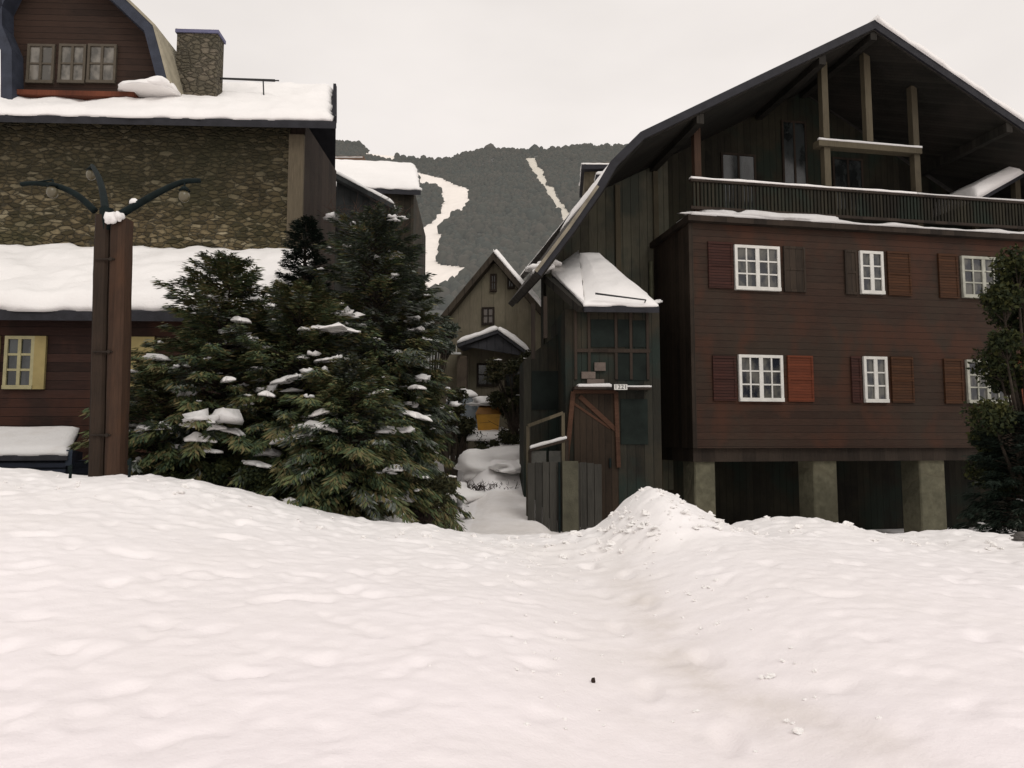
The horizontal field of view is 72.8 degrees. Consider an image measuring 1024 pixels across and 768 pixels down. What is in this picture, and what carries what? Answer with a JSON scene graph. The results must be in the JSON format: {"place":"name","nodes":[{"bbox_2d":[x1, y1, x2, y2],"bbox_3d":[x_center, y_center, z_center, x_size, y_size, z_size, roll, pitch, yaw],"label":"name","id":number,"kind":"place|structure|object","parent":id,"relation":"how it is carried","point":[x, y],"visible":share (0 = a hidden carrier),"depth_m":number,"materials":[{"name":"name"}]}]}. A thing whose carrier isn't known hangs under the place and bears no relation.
{"place":"outdoors","nodes":[
{"label":"outdoors","id":0,"kind":"place"},
{"bbox_2d":[402,154,569,369],"bbox_3d":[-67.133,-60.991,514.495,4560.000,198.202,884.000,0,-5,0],"label":"hillside","id":1,"kind":"structure","parent":0,"point":[438,310],"depth_m":171.34,"materials":[{"name":"white snow"}]},
{"bbox_2d":[335,156,365,159],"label":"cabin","id":2,"kind":"object","parent":1,"relation":"on","point":[351,157],"visible":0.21,"depth_m":87.54,"materials":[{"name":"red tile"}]},
{"bbox_2d":[366,153,468,286],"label":"ski run","id":3,"kind":"object","parent":1,"relation":"on","point":[455,197],"visible":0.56,"depth_m":223.21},
{"bbox_2d":[335,140,626,310],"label":"forest","id":4,"kind":"object","parent":1,"relation":"on","point":[518,236],"visible":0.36,"depth_m":270.60,"materials":[{"name":"green plant"}]},
{"bbox_2d":[526,158,568,219],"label":"ski run","id":5,"kind":"object","parent":1,"relation":"on","point":[538,171],"visible":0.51,"depth_m":305.25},
{"bbox_2d":[0,429,1023,767],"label":"snow ground","id":6,"kind":"structure","parent":0,"point":[208,625],"depth_m":5.24,"materials":[{"name":"white snow"}]},
{"bbox_2d":[0,426,87,474],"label":"bench","id":7,"kind":"object","parent":6,"relation":"on","point":[42,448],"visible":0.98,"depth_m":13.31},
{"bbox_2d":[68,465,72,477],"bbox_3d":[-6.440,1.365,10.110,0.051,0.381,0.071,2,-5,-22],"label":"snow stake","id":8,"kind":"object","parent":6,"relation":"on","point":[70,470],"visible":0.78,"depth_m":10.11,"materials":[{"name":"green metal"}]},
{"bbox_2d":[20,164,200,476],"bbox_3d":[-6.297,-1.133,11.487,2.813,5.842,1.860,0,-5,0],"label":"street lamp","id":9,"kind":"object","parent":6,"relation":"on","point":[110,350],"visible":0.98,"depth_m":10.73,"materials":[{"name":"brown wood"}]},
{"bbox_2d":[127,458,131,476],"bbox_3d":[-5.580,1.308,10.114,0.051,0.461,0.071,2,-5,-22],"label":"snow stake","id":10,"kind":"object","parent":6,"relation":"on","point":[129,461],"visible":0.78,"depth_m":10.12,"materials":[{"name":"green metal"}]},
{"bbox_2d":[66,363,209,475],"bbox_3d":[-6.286,1.367,12.161,2.830,3.567,2.813,-3,-5,31],"label":"spruce tree","id":11,"kind":"object","parent":6,"relation":"on","point":[151,422],"visible":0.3,"depth_m":11.83,"materials":[{"name":"green plant"}]},
{"bbox_2d":[0,0,336,468],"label":"stone building","id":12,"kind":"structure","parent":6,"relation":"on","point":[127,99],"depth_m":18.76,"materials":[{"name":"brown stone"}]},
{"bbox_2d":[1,336,34,388],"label":"window","id":13,"kind":"structure","parent":12,"relation":"in","point":[18,350],"depth_m":15.36,"materials":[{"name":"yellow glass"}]},
{"bbox_2d":[79,250,301,494],"bbox_3d":[-5.556,0.627,12.713,4.351,6.080,4.278,0,-5,0],"label":"spruce tree","id":14,"kind":"object","parent":6,"relation":"on","point":[236,279],"visible":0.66,"depth_m":12.14,"materials":[{"name":"green plant"}]},
{"bbox_2d":[160,458,336,500],"bbox_3d":[-4.370,1.978,11.849,3.324,1.548,1.423,0,-5,0],"label":"shrub","id":15,"kind":"object","parent":6,"relation":"on","point":[218,472],"visible":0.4,"depth_m":11.50,"materials":[{"name":"green plant"}]},
{"bbox_2d":[157,276,401,512],"bbox_3d":[-4.033,0.794,12.685,4.557,5.590,4.387,1,-5,-16],"label":"spruce tree","id":16,"kind":"object","parent":6,"relation":"on","point":[312,354],"visible":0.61,"depth_m":12.30,"materials":[{"name":"green plant"}]},
{"bbox_2d":[270,214,334,416],"bbox_3d":[-4.612,-0.236,16.007,3.163,7.302,2.963,3,-6,-37],"label":"spruce tree","id":17,"kind":"object","parent":6,"relation":"on","point":[299,252],"visible":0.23,"depth_m":15.91,"materials":[{"name":"green plant"}]},
{"bbox_2d":[254,352,443,523],"bbox_3d":[-2.862,1.405,11.806,3.497,3.876,3.574,0,-5,0],"label":"spruce tree","id":18,"kind":"object","parent":6,"relation":"on","point":[345,380],"visible":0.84,"depth_m":11.43,"materials":[{"name":"green plant"}]},
{"bbox_2d":[334,226,373,357],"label":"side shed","id":19,"kind":"structure","parent":6,"relation":"on","point":[338,287],"depth_m":30.69,"materials":[{"name":"brown wood"}]},
{"bbox_2d":[319,193,411,234],"bbox_3d":[-4.439,-5.064,20.496,3.215,1.379,1.281,0,-5,0],"label":"bare shrub","id":20,"kind":"object","parent":6,"relation":"on","point":[368,215],"visible":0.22,"depth_m":20.49,"materials":[{"name":"brown plant"}]},
{"bbox_2d":[270,201,474,531],"bbox_3d":[-2.862,0.014,14.234,4.435,7.404,4.352,0,-5,0],"label":"spruce tree","id":21,"kind":"object","parent":6,"relation":"on","point":[389,255],"visible":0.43,"depth_m":13.98,"materials":[{"name":"green plant"}]},
{"bbox_2d":[332,480,417,516],"bbox_3d":[-2.514,2.247,12.279,1.513,1.471,1.343,3,-5,-32],"label":"shrub","id":22,"kind":"object","parent":6,"relation":"on","point":[409,506],"visible":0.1,"depth_m":11.86,"materials":[{"name":"green plant"}]},
{"bbox_2d":[335,159,425,364],"bbox_3d":[-8.745,-5.063,38.256,8.026,16.390,10.528,0,-5,-3],"label":"dark chalet","id":23,"kind":"object","parent":6,"relation":"on","point":[375,181],"visible":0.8,"depth_m":35.48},
{"bbox_2d":[381,513,412,522],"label":"snow bank","id":24,"kind":"structure","parent":6,"relation":"on","point":[394,519],"depth_m":11.26,"materials":[{"name":"white snow"}]},
{"bbox_2d":[411,505,442,521],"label":"bare shrub","id":25,"kind":"object","parent":24,"relation":"on","point":[429,517],"visible":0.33,"depth_m":12.14,"materials":[{"name":"brown plant"}]},
{"bbox_2d":[365,274,462,520],"bbox_3d":[-2.245,0.422,14.579,2.479,5.608,2.578,0,-5,0],"label":"spruce tree","id":26,"kind":"object","parent":6,"relation":"on","point":[428,458],"visible":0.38,"depth_m":14.29,"materials":[{"name":"green plant"}]},
{"bbox_2d":[384,471,457,523],"bbox_3d":[-1.654,2.317,12.416,1.530,1.515,1.018,2,-5,-21],"label":"shrub","id":27,"kind":"object","parent":6,"relation":"on","point":[443,485],"visible":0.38,"depth_m":12.31,"materials":[{"name":"green plant"}]},
{"bbox_2d":[406,321,460,451],"bbox_3d":[-2.812,0.728,24.130,2.201,5.874,1.475,-1,-5,11],"label":"shrub","id":28,"kind":"object","parent":6,"relation":"on","point":[453,327],"visible":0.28,"depth_m":23.91,"materials":[{"name":"green plant"}]},
{"bbox_2d":[427,386,476,478],"bbox_3d":[-1.804,1.819,20.230,1.568,3.610,1.586,0,-5,0],"label":"shrub","id":29,"kind":"object","parent":6,"relation":"on","point":[465,425],"visible":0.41,"depth_m":20.23,"materials":[{"name":"green plant"}]},
{"bbox_2d":[446,390,478,432],"bbox_3d":[-1.728,0.970,23.724,1.140,1.422,3.120,1,-5,-8],"label":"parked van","id":30,"kind":"object","parent":6,"relation":"on","point":[471,411],"visible":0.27,"depth_m":22.33,"materials":[{"name":"paint"}]},
{"bbox_2d":[450,482,486,503],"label":"snow bank","id":31,"kind":"structure","parent":6,"relation":"on","point":[469,494],"depth_m":16.51,"materials":[{"name":"white snow"}]},
{"bbox_2d":[466,480,519,490],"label":"bare shrub","id":32,"kind":"object","parent":31,"relation":"on","point":[475,487],"visible":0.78,"depth_m":17.05,"materials":[{"name":"brown plant"}]},
{"bbox_2d":[466,427,504,440],"bbox_3d":[-0.746,1.504,20.985,1.188,0.439,1.325,0,-5,0],"label":"snow ledge","id":33,"kind":"object","parent":6,"relation":"on","point":[490,435],"visible":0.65,"depth_m":20.39,"materials":[{"name":"white snow"}]},
{"bbox_2d":[466,396,501,429],"bbox_3d":[-0.814,0.911,21.285,1.200,1.140,0.885,0,-5,0],"label":"grit bin","id":34,"kind":"object","parent":33,"relation":"on","point":[485,412],"visible":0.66,"depth_m":21.02,"materials":[{"name":"yellow plastic"}]},
{"bbox_2d":[454,446,519,480],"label":"snow bank","id":35,"kind":"structure","parent":6,"relation":"on","point":[471,464],"depth_m":18.57,"materials":[{"name":"white snow"}]},
{"bbox_2d":[434,249,540,455],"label":"gabled house","id":36,"kind":"structure","parent":6,"relation":"on","point":[486,316],"depth_m":26.16,"materials":[{"name":"brown wood"}]},
{"bbox_2d":[476,363,497,386],"bbox_3d":[-0.933,-0.341,26.109,0.793,0.882,0.130,0,-5,6],"label":"window","id":37,"kind":"structure","parent":36,"relation":"in","point":[481,367],"depth_m":26.11,"materials":[{"name":"grey glass"}]},
{"bbox_2d":[482,307,494,324],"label":"window","id":38,"kind":"structure","parent":36,"relation":"in","point":[488,313],"depth_m":26.26,"materials":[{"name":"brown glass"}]},
{"bbox_2d":[490,274,496,291],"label":"window","id":39,"kind":"structure","parent":36,"relation":"in","point":[493,277],"depth_m":26.32,"materials":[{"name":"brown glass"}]},
{"bbox_2d":[507,277,513,288],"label":"window","id":40,"kind":"structure","parent":36,"relation":"in","point":[510,285],"depth_m":26.25,"materials":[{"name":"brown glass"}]},
{"bbox_2d":[504,363,518,388],"bbox_3d":[0.051,-0.296,26.001,0.662,0.964,0.130,0,-5,6],"label":"window","id":41,"kind":"structure","parent":36,"relation":"in","point":[507,381],"depth_m":25.99,"materials":[{"name":"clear glass"}]},
{"bbox_2d":[474,428,518,448],"bbox_3d":[-0.283,1.856,20.164,1.841,1.146,1.278,0,-5,0],"label":"shrub","id":42,"kind":"object","parent":6,"relation":"on","point":[507,437],"visible":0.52,"depth_m":20.00,"materials":[{"name":"green plant"}]},
{"bbox_2d":[483,411,518,433],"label":"bare shrub","id":43,"kind":"object","parent":6,"relation":"on","point":[509,423],"visible":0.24,"depth_m":18.93,"materials":[{"name":"brown plant"}]},
{"bbox_2d":[489,459,520,473],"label":"snow bank","id":44,"kind":"structure","parent":6,"relation":"on","point":[511,467],"depth_m":17.44,"materials":[{"name":"white snow"}]},
{"bbox_2d":[483,349,530,436],"bbox_3d":[-0.008,0.463,21.073,1.861,3.032,1.598,0,-5,0],"label":"shrub","id":45,"kind":"object","parent":6,"relation":"on","point":[495,370],"visible":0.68,"depth_m":20.83,"materials":[{"name":"green plant"}]},
{"bbox_2d":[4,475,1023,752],"bbox_3d":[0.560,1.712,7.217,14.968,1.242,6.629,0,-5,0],"label":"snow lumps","id":46,"kind":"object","parent":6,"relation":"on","point":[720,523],"visible":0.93,"depth_m":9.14,"materials":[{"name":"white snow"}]},
{"bbox_2d":[526,411,564,515],"bbox_3d":[0.728,2.023,15.031,0.846,2.862,0.090,0,-5,-6],"label":"handrail","id":47,"kind":"object","parent":6,"relation":"on","point":[561,414],"visible":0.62,"depth_m":15.06,"materials":[{"name":"brown wood"}]},
{"bbox_2d":[528,436,568,462],"bbox_3d":[0.786,2.289,15.014,0.885,2.329,0.104,0,-5,-6],"label":"handrail","id":48,"kind":"object","parent":6,"relation":"on","point":[540,456],"visible":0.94,"depth_m":15.08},
{"bbox_2d":[527,461,601,532],"bbox_3d":[1.113,2.515,14.513,1.572,1.799,0.210,0,-5,-6],"label":"plank fence","id":49,"kind":"object","parent":6,"relation":"on","point":[571,491],"visible":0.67,"depth_m":14.51,"materials":[{"name":"grey wood"}]},
{"bbox_2d":[519,250,662,526],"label":"entrance wing","id":50,"kind":"structure","parent":6,"relation":"on","point":[605,334],"depth_m":15.51,"materials":[{"name":"wood"}]},
{"bbox_2d":[574,394,618,526],"bbox_3d":[1.865,1.715,15.279,0.977,3.016,0.071,0,-5,-4],"label":"door","id":51,"kind":"structure","parent":50,"relation":"in","point":[594,442],"depth_m":15.32,"materials":[{"name":"brown wood"}]},
{"bbox_2d":[614,382,626,389],"bbox_3d":[2.369,0.046,15.132,0.290,0.160,0.026,0,-5,-4],"label":"house number sign","id":52,"kind":"object","parent":50,"relation":"hanging from","point":[620,386],"visible":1,"depth_m":15.12,"materials":[{"name":"white paint"}]},
{"bbox_2d":[508,15,1023,532],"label":"timber building","id":53,"kind":"structure","parent":6,"relation":"on","point":[806,247],"depth_m":17.71,"materials":[{"name":"wood"}]},
{"bbox_2d":[579,162,609,197],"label":"chimney","id":54,"kind":"object","parent":53,"relation":"part of","point":[590,173],"visible":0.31,"depth_m":49.31,"materials":[{"name":"brown wood"}]},
{"bbox_2d":[720,152,756,209],"bbox_3d":[6.474,-5.781,19.815,1.072,1.635,0.048,1,-5,-10],"label":"balcony door","id":55,"kind":"structure","parent":53,"relation":"in","point":[733,165],"depth_m":19.83,"materials":[{"name":"grey glass"}]},
{"bbox_2d":[733,244,781,291],"bbox_3d":[6.019,-2.842,17.054,1.197,1.116,0.130,1,-5,-10],"label":"window","id":56,"kind":"structure","parent":53,"relation":"in","point":[756,268],"depth_m":17.03,"materials":[{"name":"white paint"}]},
{"bbox_2d":[738,354,784,401],"bbox_3d":[6.034,-0.139,16.842,1.158,1.132,0.130,1,-5,-10],"label":"window","id":57,"kind":"structure","parent":53,"relation":"in","point":[760,377],"depth_m":16.81,"materials":[{"name":"white paint"}]},
{"bbox_2d":[781,119,807,183],"bbox_3d":[8.213,-6.738,20.197,0.790,1.896,0.048,1,-5,-10],"label":"balcony door","id":58,"kind":"structure","parent":53,"relation":"in","point":[793,133],"depth_m":20.19,"materials":[{"name":"grey glass"}]},
{"bbox_2d":[831,157,863,210],"bbox_3d":[9.892,-5.892,20.429,0.992,1.553,0.048,1,-5,-10],"label":"balcony door","id":59,"kind":"structure","parent":53,"relation":"in","point":[846,172],"depth_m":20.44,"materials":[{"name":"black glass"}]},
{"bbox_2d":[858,250,885,294],"bbox_3d":[9.109,-2.817,17.599,0.657,1.105,0.130,1,-5,-10],"label":"window","id":60,"kind":"structure","parent":53,"relation":"in","point":[871,263],"depth_m":17.57,"materials":[{"name":"white paint"}]},
{"bbox_2d":[862,356,889,402],"bbox_3d":[9.094,-0.110,17.381,0.659,1.153,0.130,1,-5,-10],"label":"window","id":61,"kind":"structure","parent":53,"relation":"in","point":[875,369],"depth_m":17.36,"materials":[{"name":"white paint"}]},
{"bbox_2d":[960,256,1004,298],"bbox_3d":[12.323,-2.778,18.165,1.300,1.103,0.130,1,-5,-10],"label":"window","id":62,"kind":"structure","parent":53,"relation":"in","point":[974,279],"depth_m":18.11,"materials":[{"name":"white paint"}]},
{"bbox_2d":[965,359,1011,402],"bbox_3d":[12.283,-0.058,17.940,1.241,1.123,0.130,1,-5,-10],"label":"window","id":63,"kind":"structure","parent":53,"relation":"in","point":[974,389],"depth_m":17.86,"materials":[{"name":"white paint"}]},
{"bbox_2d":[949,411,1023,533],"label":"spruce tree","id":64,"kind":"object","parent":6,"relation":"on","point":[997,522],"visible":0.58,"depth_m":12.54,"materials":[{"name":"green plant"}]},
{"bbox_2d":[959,242,1023,519],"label":"evergreen tree","id":65,"kind":"object","parent":6,"relation":"on","point":[1004,297],"visible":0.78,"depth_m":12.79,"materials":[{"name":"green plant"}]},
{"bbox_2d":[1010,531,1023,540],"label":"rock","id":66,"kind":"object","parent":6,"relation":"on","point":[1017,536],"visible":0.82,"depth_m":9.63,"materials":[{"name":"grey stone"}]},
{"bbox_2d":[0,0,1023,158],"label":"sky","id":67,"kind":"structure","parent":0,"point":[417,78],"materials":[{"name":"white"}]}
]}

